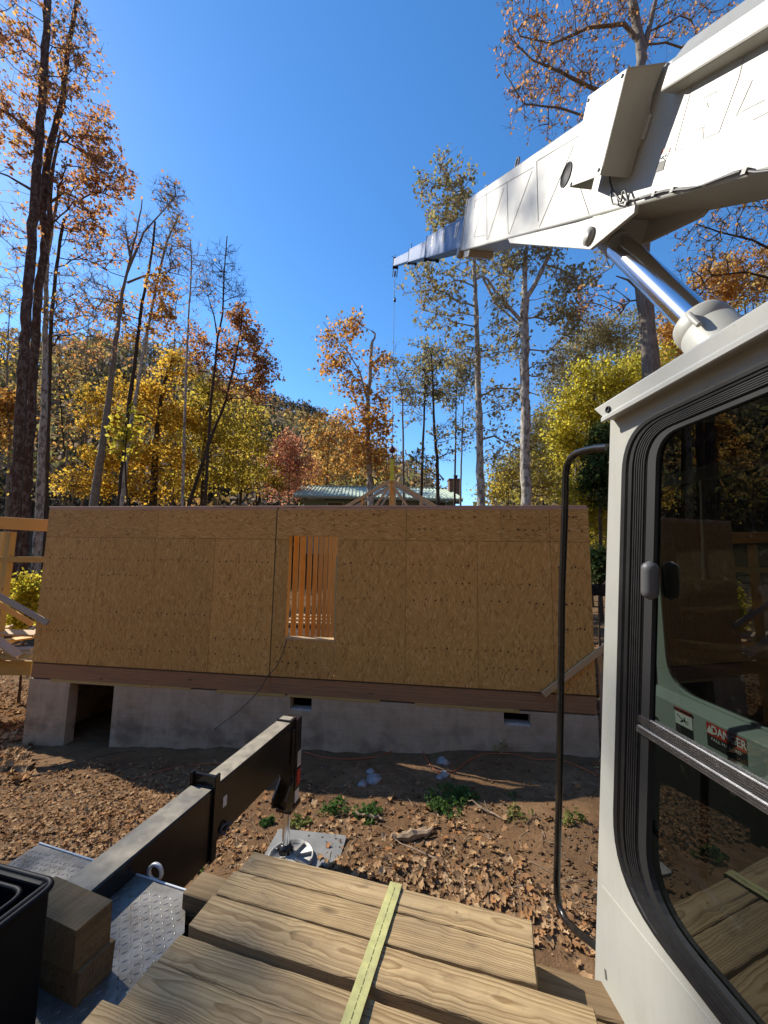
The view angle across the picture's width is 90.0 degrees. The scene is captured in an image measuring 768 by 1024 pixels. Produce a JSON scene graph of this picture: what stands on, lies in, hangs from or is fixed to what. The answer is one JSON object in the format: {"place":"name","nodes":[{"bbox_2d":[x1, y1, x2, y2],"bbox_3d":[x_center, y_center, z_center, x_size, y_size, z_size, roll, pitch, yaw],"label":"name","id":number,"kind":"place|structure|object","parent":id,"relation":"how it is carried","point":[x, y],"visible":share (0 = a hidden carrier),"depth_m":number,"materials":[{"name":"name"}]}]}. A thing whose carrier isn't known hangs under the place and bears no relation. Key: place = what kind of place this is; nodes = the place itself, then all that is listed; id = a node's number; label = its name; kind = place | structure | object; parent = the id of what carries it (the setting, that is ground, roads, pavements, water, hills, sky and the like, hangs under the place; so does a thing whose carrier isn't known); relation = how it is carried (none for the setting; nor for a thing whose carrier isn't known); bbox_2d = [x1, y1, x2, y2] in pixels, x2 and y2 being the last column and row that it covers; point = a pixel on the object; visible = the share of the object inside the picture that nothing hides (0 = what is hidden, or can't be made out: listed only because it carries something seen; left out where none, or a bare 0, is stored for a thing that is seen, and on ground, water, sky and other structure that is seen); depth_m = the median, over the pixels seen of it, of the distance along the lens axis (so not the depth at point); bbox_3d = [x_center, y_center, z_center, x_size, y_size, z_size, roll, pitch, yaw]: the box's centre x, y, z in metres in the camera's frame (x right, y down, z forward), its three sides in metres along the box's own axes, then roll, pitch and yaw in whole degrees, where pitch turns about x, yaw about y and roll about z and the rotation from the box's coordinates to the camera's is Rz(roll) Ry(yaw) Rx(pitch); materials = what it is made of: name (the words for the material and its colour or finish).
{"place":"outdoors","nodes":[
{"label":"outdoors","id":0,"kind":"place"},
{"bbox_2d":[0,360,378,586],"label":"hill","id":1,"kind":"structure","parent":0,"point":[31,532],"depth_m":47.38,"materials":[{"name":"plant"}]},
{"bbox_2d":[0,322,447,578],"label":"hillside forest","id":2,"kind":"object","parent":1,"relation":"on","point":[412,477],"visible":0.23,"depth_m":59.52,"materials":[{"name":"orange plant"}]},
{"bbox_2d":[0,572,604,979],"bbox_3d":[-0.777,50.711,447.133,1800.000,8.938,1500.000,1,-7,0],"label":"ground","id":3,"kind":"structure","parent":0,"point":[91,737],"depth_m":4.76,"materials":[{"name":"soil"}]},
{"bbox_2d":[0,275,22,531],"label":"tree","id":4,"kind":"object","parent":3,"relation":"on","point":[7,342],"visible":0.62,"depth_m":26.70,"materials":[{"name":"brown plant"}]},
{"bbox_2d":[0,384,34,459],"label":"tree","id":5,"kind":"object","parent":3,"relation":"on","point":[4,392],"visible":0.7,"depth_m":26.13,"materials":[{"name":"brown plant"}]},
{"bbox_2d":[0,675,38,783],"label":"leaf litter","id":6,"kind":"object","parent":3,"relation":"on","point":[24,772],"visible":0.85,"depth_m":7.17,"materials":[{"name":"plant"}]},
{"bbox_2d":[0,517,47,675],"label":"porch frame","id":7,"kind":"object","parent":3,"relation":"on","point":[8,558],"visible":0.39,"depth_m":8.60,"materials":[{"name":"brown wood"}]},
{"bbox_2d":[0,648,18,658],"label":"loose board","id":8,"kind":"object","parent":7,"relation":"on","point":[3,651],"visible":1,"depth_m":8.02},
{"bbox_2d":[0,636,22,658],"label":"loose board","id":9,"kind":"object","parent":8,"relation":"on","point":[8,647],"visible":1,"depth_m":8.10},
{"bbox_2d":[0,654,32,658],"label":"loose board","id":10,"kind":"object","parent":7,"relation":"on","point":[23,656],"visible":0.52,"depth_m":8.17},
{"bbox_2d":[0,601,33,625],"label":"leaning brace","id":11,"kind":"object","parent":7,"relation":"attached to","point":[16,614],"visible":1,"depth_m":8.26,"materials":[{"name":"brown wood"}]},
{"bbox_2d":[0,629,35,636],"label":"loose board","id":12,"kind":"object","parent":7,"relation":"on","point":[18,632],"visible":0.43,"depth_m":8.43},
{"bbox_2d":[6,567,42,702],"bbox_3d":[-9.283,3.274,9.895,1.133,3.661,1.100,4,-7,-22],"label":"shrub","id":13,"kind":"object","parent":3,"relation":"on","point":[26,594],"visible":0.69,"depth_m":9.82,"materials":[{"name":"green plant"}]},
{"bbox_2d":[0,444,57,506],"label":"bush","id":14,"kind":"object","parent":3,"relation":"on","point":[10,461],"visible":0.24,"depth_m":24.36,"materials":[{"name":"yellow plant"}]},
{"bbox_2d":[0,199,110,629],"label":"tree","id":15,"kind":"object","parent":3,"relation":"on","point":[37,545],"visible":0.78,"depth_m":20.20,"materials":[{"name":"brown plant"}]},
{"bbox_2d":[0,0,114,638],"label":"tree","id":16,"kind":"object","parent":3,"relation":"on","point":[37,135],"visible":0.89,"depth_m":19.92,"materials":[{"name":"brown plant"}]},
{"bbox_2d":[35,302,84,505],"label":"tree","id":17,"kind":"object","parent":3,"relation":"on","point":[60,399],"visible":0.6,"depth_m":28.05,"materials":[{"name":"yellow plant"}]},
{"bbox_2d":[37,357,102,505],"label":"tree","id":18,"kind":"object","parent":3,"relation":"on","point":[54,398],"visible":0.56,"depth_m":29.34,"materials":[{"name":"yellow plant"}]},
{"bbox_2d":[15,0,142,629],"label":"tree","id":19,"kind":"object","parent":3,"relation":"on","point":[95,157],"visible":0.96,"depth_m":20.70,"materials":[{"name":"orange plant"}]},
{"bbox_2d":[49,445,108,505],"bbox_3d":[-21.142,0.704,25.292,3.412,11.084,3.868,1,-7,0],"label":"bush","id":20,"kind":"object","parent":3,"relation":"on","point":[71,479],"visible":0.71,"depth_m":25.66,"materials":[{"name":"yellow plant"}]},
{"bbox_2d":[57,288,109,505],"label":"tree","id":21,"kind":"object","parent":3,"relation":"on","point":[85,378],"visible":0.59,"depth_m":29.86,"materials":[{"name":"yellow plant"}]},
{"bbox_2d":[39,191,135,578],"bbox_3d":[-17.520,-6.170,21.010,4.760,24.728,4.028,-1,-7,19],"label":"tree","id":22,"kind":"object","parent":3,"relation":"on","point":[87,245],"visible":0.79,"depth_m":21.67,"materials":[{"name":"brown plant"}]},
{"bbox_2d":[50,169,191,505],"bbox_3d":[-16.586,-7.775,23.649,8.338,28.505,3.886,1,-7,0],"label":"tree","id":23,"kind":"object","parent":3,"relation":"on","point":[96,481],"visible":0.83,"depth_m":24.04,"materials":[{"name":"brown plant"}]},
{"bbox_2d":[94,402,150,505],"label":"tree","id":24,"kind":"object","parent":3,"relation":"on","point":[126,436],"visible":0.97,"depth_m":21.84,"materials":[{"name":"yellow plant"}]},
{"bbox_2d":[49,344,210,505],"bbox_3d":[-18.283,-2.743,27.310,10.984,19.140,5.834,1,-7,0],"label":"tree","id":25,"kind":"object","parent":3,"relation":"on","point":[152,450],"visible":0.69,"depth_m":27.26,"materials":[{"name":"yellow plant"}]},
{"bbox_2d":[93,211,169,505],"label":"tree","id":26,"kind":"object","parent":3,"relation":"on","point":[136,338],"visible":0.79,"depth_m":24.85,"materials":[{"name":"brown plant"}]},
{"bbox_2d":[0,755,278,884],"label":"leaf litter","id":27,"kind":"object","parent":3,"relation":"on","point":[93,826],"visible":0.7,"depth_m":4.53,"materials":[{"name":"plant"}]},
{"bbox_2d":[125,294,167,505],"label":"tree","id":28,"kind":"object","parent":3,"relation":"on","point":[146,356],"visible":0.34,"depth_m":31.43,"materials":[{"name":"yellow plant"}]},
{"bbox_2d":[119,193,193,505],"bbox_3d":[-14.254,-6.859,23.757,3.267,27.015,2.616,1,-7,0],"label":"tree","id":29,"kind":"object","parent":3,"relation":"on","point":[162,305],"visible":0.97,"depth_m":24.22,"materials":[{"name":"brown plant"}]},
{"bbox_2d":[156,274,194,505],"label":"tree","id":30,"kind":"object","parent":3,"relation":"on","point":[182,329],"visible":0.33,"depth_m":33.34,"materials":[{"name":"brown plant"}]},
{"bbox_2d":[161,232,216,505],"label":"tree","id":31,"kind":"object","parent":3,"relation":"on","point":[187,341],"visible":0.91,"depth_m":25.28,"materials":[{"name":"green plant"}]},
{"bbox_2d":[155,374,275,505],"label":"tree","id":32,"kind":"object","parent":3,"relation":"on","point":[221,430],"visible":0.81,"depth_m":28.84,"materials":[{"name":"yellow plant"}]},
{"bbox_2d":[188,235,255,505],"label":"tree","id":33,"kind":"object","parent":3,"relation":"on","point":[223,270],"visible":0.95,"depth_m":26.23,"materials":[{"name":"brown plant"}]},
{"bbox_2d":[174,301,285,505],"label":"tree","id":34,"kind":"object","parent":3,"relation":"on","point":[236,318],"visible":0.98,"depth_m":26.58,"materials":[{"name":"brown plant"}]},
{"bbox_2d":[211,326,253,505],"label":"tree","id":35,"kind":"object","parent":3,"relation":"on","point":[232,332],"visible":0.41,"depth_m":31.17,"materials":[{"name":"orange plant"}]},
{"bbox_2d":[208,394,294,505],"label":"tree","id":36,"kind":"object","parent":3,"relation":"on","point":[273,479],"visible":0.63,"depth_m":31.99,"materials":[{"name":"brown plant"}]},
{"bbox_2d":[241,353,280,505],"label":"tree","id":37,"kind":"object","parent":3,"relation":"on","point":[255,503],"visible":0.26,"depth_m":33.45,"materials":[{"name":"brown plant"}]},
{"bbox_2d":[132,751,391,778],"bbox_3d":[-1.703,3.885,6.016,3.967,0.216,0.636,2,-7,-8],"label":"extension cord","id":38,"kind":"object","parent":3,"relation":"on","point":[305,752],"visible":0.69,"depth_m":5.95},
{"bbox_2d":[259,814,275,827],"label":"weed","id":39,"kind":"object","parent":3,"relation":"on","point":[271,819],"visible":1,"depth_m":4.24,"materials":[{"name":"green plant"}]},
{"bbox_2d":[251,426,328,505],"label":"tree","id":40,"kind":"object","parent":3,"relation":"on","point":[294,464],"visible":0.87,"depth_m":33.28,"materials":[{"name":"red plant"}]},
{"bbox_2d":[0,767,598,930],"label":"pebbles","id":41,"kind":"object","parent":3,"relation":"on","point":[402,848],"visible":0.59,"depth_m":3.99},
{"bbox_2d":[0,759,600,931],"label":"soil clods","id":42,"kind":"object","parent":3,"relation":"on","point":[575,848],"visible":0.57,"depth_m":3.92,"materials":[{"name":"soil"}]},
{"bbox_2d":[3,758,598,920],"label":"twig litter","id":43,"kind":"object","parent":3,"relation":"on","point":[570,879],"visible":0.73,"depth_m":3.95,"materials":[{"name":"brown plant"}]},
{"bbox_2d":[290,812,311,830],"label":"weed","id":44,"kind":"object","parent":3,"relation":"on","point":[298,821],"visible":0.91,"depth_m":4.18,"materials":[{"name":"green plant"}]},
{"bbox_2d":[22,505,599,757],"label":"house under construction","id":45,"kind":"structure","parent":3,"relation":"on","point":[168,627],"depth_m":6.88,"materials":[{"name":"brown wood"}]},
{"bbox_2d":[0,593,49,625],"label":"leaning board","id":46,"kind":"object","parent":45,"relation":"attached to","point":[24,610],"visible":1,"depth_m":7.46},
{"bbox_2d":[31,639,286,775],"bbox_3d":[-3.909,3.258,6.650,4.136,2.053,1.182,3,-7,-19],"label":"power cord","id":47,"kind":"object","parent":45,"relation":"hanging from","point":[171,748],"visible":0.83,"depth_m":6.67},
{"bbox_2d":[541,644,603,696],"bbox_3d":[3.133,2.505,6.187,1.435,0.090,0.040,-38,-10,1],"label":"brace board","id":48,"kind":"object","parent":45,"relation":"attached to","point":[578,667],"visible":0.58,"depth_m":6.17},
{"bbox_2d":[290,404,372,581],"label":"tree","id":49,"kind":"object","parent":3,"relation":"on","point":[326,447],"visible":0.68,"depth_m":37.55,"materials":[{"name":"brown plant"}]},
{"bbox_2d":[316,795,350,817],"bbox_3d":[-0.579,3.401,4.474,0.395,0.150,0.356,1,-7,0],"label":"weed","id":50,"kind":"object","parent":3,"relation":"on","point":[333,808],"visible":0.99,"depth_m":4.43,"materials":[{"name":"green plant"}]},
{"bbox_2d":[299,305,408,505],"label":"tree","id":51,"kind":"object","parent":3,"relation":"on","point":[367,420],"visible":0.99,"depth_m":24.73,"materials":[{"name":"orange plant"}]},
{"bbox_2d":[351,801,382,824],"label":"weed","id":52,"kind":"object","parent":3,"relation":"on","point":[369,808],"visible":0.88,"depth_m":4.37,"materials":[{"name":"green plant"}]},
{"bbox_2d":[355,810,385,821],"bbox_3d":[-0.158,3.400,4.289,0.359,0.070,0.068,0,-7,9],"label":"stick","id":53,"kind":"object","parent":3,"relation":"on","point":[373,817],"visible":1,"depth_m":4.27,"materials":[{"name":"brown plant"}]},
{"bbox_2d":[367,773,381,784],"bbox_3d":[-0.131,3.580,5.117,0.202,0.114,0.192,1,-7,0],"label":"rock","id":54,"kind":"object","parent":3,"relation":"on","point":[374,779],"visible":0.95,"depth_m":5.09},
{"bbox_2d":[293,475,462,553],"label":"green roofed house","id":55,"kind":"structure","parent":3,"relation":"on","point":[333,495],"depth_m":32.11,"materials":[{"name":"metal"}]},
{"bbox_2d":[7,0,767,1023],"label":"crane truck","id":56,"kind":"object","parent":3,"relation":"on","point":[627,166],"visible":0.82,"depth_m":1.40,"materials":[{"name":"white paint"}]},
{"bbox_2d":[0,863,54,1023],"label":"black bin","id":57,"kind":"object","parent":56,"relation":"on","point":[24,894],"visible":1,"depth_m":1.29,"materials":[{"name":"plastic"}]},
{"bbox_2d":[39,937,114,1007],"bbox_3d":[-1.323,1.868,1.593,0.366,0.158,0.148,-1,-7,19],"label":"timber block","id":58,"kind":"object","parent":56,"relation":"on","point":[74,990],"depth_m":1.51,"materials":[{"name":"brown wood"}]},
{"bbox_2d":[42,876,112,973],"bbox_3d":[-1.339,1.710,1.604,0.366,0.158,0.147,-1,-7,19],"label":"timber block","id":59,"kind":"object","parent":58,"relation":"on","point":[77,929],"depth_m":1.54,"materials":[{"name":"brown wood"}]},
{"bbox_2d":[82,1000,159,1023],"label":"timber plank","id":60,"kind":"object","parent":56,"relation":"on","point":[104,1012],"visible":1,"depth_m":1.25,"materials":[{"name":"brown wood"}]},
{"bbox_2d":[118,961,321,1023],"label":"timber plank","id":61,"kind":"object","parent":56,"relation":"on","point":[160,993],"visible":1,"depth_m":1.29,"materials":[{"name":"brown wood"}]},
{"bbox_2d":[157,935,439,1023],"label":"timber plank","id":62,"kind":"object","parent":56,"relation":"on","point":[304,996],"visible":0.67,"depth_m":1.36,"materials":[{"name":"brown wood"}]},
{"bbox_2d":[389,445,394,458],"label":"hook block","id":63,"kind":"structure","parent":56,"relation":"hanging from","point":[392,449],"depth_m":16.93,"materials":[{"name":"red metal"}]},
{"bbox_2d":[390,458,393,479],"bbox_3d":[0.350,-1.885,16.888,0.185,1.023,0.062,1,-7,0],"label":"lifting sling","id":64,"kind":"object","parent":63,"relation":"hanging from","point":[392,469],"visible":1,"depth_m":16.88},
{"bbox_2d":[345,479,437,505],"bbox_3d":[0.328,-0.330,16.756,7.269,2.277,0.170,0,-7,4],"label":"roof truss","id":65,"kind":"object","parent":64,"relation":"hanging from","point":[391,487],"visible":0.41,"depth_m":16.79,"materials":[{"name":"brown wood"}]},
{"bbox_2d":[182,872,624,1023],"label":"timber","id":66,"kind":"object","parent":56,"relation":"on","point":[201,890],"visible":0.12,"depth_m":1.52,"materials":[{"name":"brown wood"}]},
{"bbox_2d":[239,852,537,985],"bbox_3d":[-0.035,1.775,1.710,1.334,0.143,0.125,-1,-7,15],"label":"timber plank","id":67,"kind":"object","parent":66,"relation":"on","point":[484,922],"visible":0.48,"depth_m":1.68,"materials":[{"name":"brown wood"}]},
{"bbox_2d":[378,338,429,504],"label":"tree","id":68,"kind":"object","parent":3,"relation":"on","point":[401,384],"visible":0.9,"depth_m":25.88,"materials":[{"name":"green plant"}]},
{"bbox_2d":[391,827,432,841],"bbox_3d":[0.286,3.296,3.916,0.434,0.112,0.114,1,-7,0],"label":"bark piece","id":69,"kind":"object","parent":3,"relation":"on","point":[410,834],"visible":0.98,"depth_m":3.90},
{"bbox_2d":[228,779,596,978],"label":"leaf litter","id":70,"kind":"object","parent":3,"relation":"on","point":[484,888],"visible":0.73,"depth_m":3.36,"materials":[{"name":"plant"}]},
{"bbox_2d":[389,333,453,504],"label":"tree","id":71,"kind":"object","parent":3,"relation":"on","point":[439,392],"visible":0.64,"depth_m":29.06,"materials":[{"name":"green plant"}]},
{"bbox_2d":[402,338,472,505],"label":"tree","id":72,"kind":"object","parent":3,"relation":"on","point":[426,377],"visible":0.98,"depth_m":23.67,"materials":[{"name":"green plant"}]},
{"bbox_2d":[423,784,465,818],"bbox_3d":[0.777,3.441,4.571,0.599,0.158,0.649,1,-7,0],"label":"weed","id":73,"kind":"object","parent":3,"relation":"on","point":[442,808],"visible":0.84,"depth_m":4.52,"materials":[{"name":"green plant"}]},
{"bbox_2d":[435,351,474,505],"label":"tree","id":74,"kind":"object","parent":3,"relation":"on","point":[455,391],"visible":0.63,"depth_m":30.07,"materials":[{"name":"green plant"}]},
{"bbox_2d":[393,143,539,504],"bbox_3d":[4.228,-7.230,19.908,7.708,25.156,3.755,1,-7,0],"label":"tree","id":75,"kind":"object","parent":3,"relation":"on","point":[458,201],"visible":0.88,"depth_m":20.17,"materials":[{"name":"green plant"}]},
{"bbox_2d":[447,363,485,505],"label":"tree","id":76,"kind":"object","parent":3,"relation":"on","point":[464,387],"visible":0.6,"depth_m":30.29,"materials":[{"name":"green plant"}]},
{"bbox_2d":[436,782,521,809],"bbox_3d":[1.179,3.461,4.754,1.018,0.145,0.543,1,-7,0],"label":"weed","id":77,"kind":"object","parent":3,"relation":"on","point":[465,796],"visible":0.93,"depth_m":4.68,"materials":[{"name":"green plant"}]},
{"bbox_2d":[423,751,597,775],"bbox_3d":[1.683,3.729,5.641,2.539,0.449,1.060,-1,-7,19],"label":"extension cord","id":78,"kind":"object","parent":3,"relation":"on","point":[506,753],"visible":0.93,"depth_m":5.77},
{"bbox_2d":[506,802,533,821],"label":"weed","id":79,"kind":"object","parent":3,"relation":"on","point":[511,807],"visible":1,"depth_m":4.22,"materials":[{"name":"green plant"}]},
{"bbox_2d":[466,404,578,504],"bbox_3d":[9.196,-0.750,24.264,8.031,12.576,4.105,1,-7,0],"label":"bush","id":80,"kind":"object","parent":3,"relation":"on","point":[499,485],"visible":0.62,"depth_m":24.24,"materials":[{"name":"yellow plant"}]},
{"bbox_2d":[476,245,614,504],"bbox_3d":[8.166,-5.269,17.587,7.800,20.770,2.719,1,-7,0],"label":"tree","id":81,"kind":"object","parent":3,"relation":"on","point":[571,283],"visible":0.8,"depth_m":18.02,"materials":[{"name":"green plant"}]},
{"bbox_2d":[562,807,586,826],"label":"weed","id":82,"kind":"object","parent":3,"relation":"on","point":[571,816],"visible":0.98,"depth_m":4.04,"materials":[{"name":"green plant"}]},
{"bbox_2d":[546,474,607,549],"bbox_3d":[9.488,1.548,17.990,3.986,7.055,3.115,1,-7,0],"label":"bush","id":83,"kind":"object","parent":3,"relation":"on","point":[574,499],"visible":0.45,"depth_m":17.80,"materials":[{"name":"green plant"}]},
{"bbox_2d":[572,420,609,621],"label":"tree","id":84,"kind":"object","parent":3,"relation":"on","point":[594,472],"visible":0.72,"depth_m":17.07,"materials":[{"name":"green plant"}]},
{"bbox_2d":[530,304,663,480],"bbox_3d":[17.512,-6.098,30.985,10.888,23.332,4.912,1,-7,0],"label":"tree","id":85,"kind":"object","parent":3,"relation":"on","point":[601,338],"visible":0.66,"depth_m":31.23,"materials":[{"name":"green plant"}]},
{"bbox_2d":[592,600,603,773],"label":"leaf litter","id":86,"kind":"object","parent":3,"relation":"on","point":[596,763],"visible":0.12,"depth_m":7.09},
{"bbox_2d":[590,541,606,646],"bbox_3d":[6.990,2.744,12.220,1.208,3.681,1.175,5,-7,-29],"label":"shrub","id":87,"kind":"object","parent":3,"relation":"on","point":[598,557],"visible":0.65,"depth_m":12.19,"materials":[{"name":"green plant"}]},
{"bbox_2d":[591,582,605,595],"bbox_3d":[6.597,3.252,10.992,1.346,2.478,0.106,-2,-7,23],"label":"silt fence","id":88,"kind":"object","parent":3,"relation":"on","point":[599,589],"visible":0.2,"depth_m":11.20,"materials":[{"name":"black fabric"}]},
{"bbox_2d":[598,672,602,738],"bbox_3d":[3.577,3.373,6.285,0.070,1.450,0.050,0,-7,8],"label":"corner post","id":89,"kind":"object","parent":3,"relation":"on","point":[600,682],"visible":0.42,"depth_m":6.31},
{"bbox_2d":[596,654,603,671],"bbox_3d":[3.652,2.571,6.482,0.090,0.367,0.040,-4,-14,7],"label":"corner stake","id":90,"kind":"object","parent":89,"relation":"attached to","point":[600,664],"visible":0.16,"depth_m":6.47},
{"bbox_2d":[539,333,679,606],"bbox_3d":[12.753,-2.350,21.340,8.182,15.499,3.637,1,-7,0],"label":"tree","id":91,"kind":"object","parent":3,"relation":"on","point":[568,435],"visible":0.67,"depth_m":21.49,"materials":[{"name":"green plant"}]},
{"bbox_2d":[488,0,740,378],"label":"tree","id":92,"kind":"object","parent":3,"relation":"on","point":[650,354],"visible":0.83,"depth_m":16.71,"materials":[{"name":"orange plant"}]},
{"bbox_2d":[655,240,767,366],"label":"tree","id":93,"kind":"object","parent":3,"relation":"on","point":[666,332],"visible":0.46,"depth_m":25.28,"materials":[{"name":"orange plant"}]},
{"bbox_2d":[667,199,767,300],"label":"tree","id":94,"kind":"object","parent":3,"relation":"on","point":[727,256],"visible":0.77,"depth_m":17.37,"materials":[{"name":"brown plant"}]},
{"bbox_3d":[-0.759,3.382,3.541,0.660,0.120,0.600,0,-7,7],"label":"pad block","id":95,"kind":"object","parent":3,"relation":"on","visible":0},
{"bbox_2d":[264,829,345,868],"bbox_3d":[-0.781,3.290,3.605,0.720,0.066,0.720,0,-7,7],"label":"outrigger pad","id":96,"kind":"object","parent":95,"relation":"on","point":[317,841],"visible":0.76,"depth_m":3.82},
{"bbox_2d":[0,0,767,505],"label":"sky","id":97,"kind":"structure","parent":0,"point":[294,132],"materials":[{"name":"blue"}]},
{"bbox_2d":[514,300,767,547],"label":"hill","id":98,"kind":"structure","parent":0,"point":[579,481],"depth_m":57.76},
{"bbox_2d":[473,258,767,539],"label":"slope forest","id":99,"kind":"object","parent":98,"relation":"on","point":[515,501],"visible":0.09,"depth_m":62.84,"materials":[{"name":"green plant"}]},
{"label":"far hill","id":100,"kind":"structure","parent":0,"visible":0},
{"bbox_2d":[182,371,445,501],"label":"ridge forest","id":101,"kind":"object","parent":100,"relation":"on","point":[306,405],"visible":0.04,"depth_m":255.00,"materials":[{"name":"green plant"}]},
{"bbox_3d":[0.252,1.912,1.455,1.908,0.143,0.143,-1,-7,15],"label":"lower timber","id":102,"kind":"object","parent":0,"visible":0},
{"bbox_2d":[216,871,537,990],"bbox_3d":[-0.087,1.760,1.587,1.339,0.143,0.140,-1,-7,15],"label":"timber plank","id":103,"kind":"object","parent":102,"relation":"on","point":[495,958],"visible":0.5,"depth_m":1.55,"materials":[{"name":"brown wood"}]},
{"bbox_2d":[188,895,597,1023],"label":"timber plank","id":104,"kind":"object","parent":102,"relation":"on","point":[438,992],"visible":0.8,"depth_m":1.40,"materials":[{"name":"brown wood"}]},
{"bbox_2d":[340,881,402,1023],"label":"tie down strap","id":105,"kind":"object","parent":104,"relation":"on","point":[359,995],"visible":0.98,"depth_m":1.43,"materials":[{"name":"fabric"}]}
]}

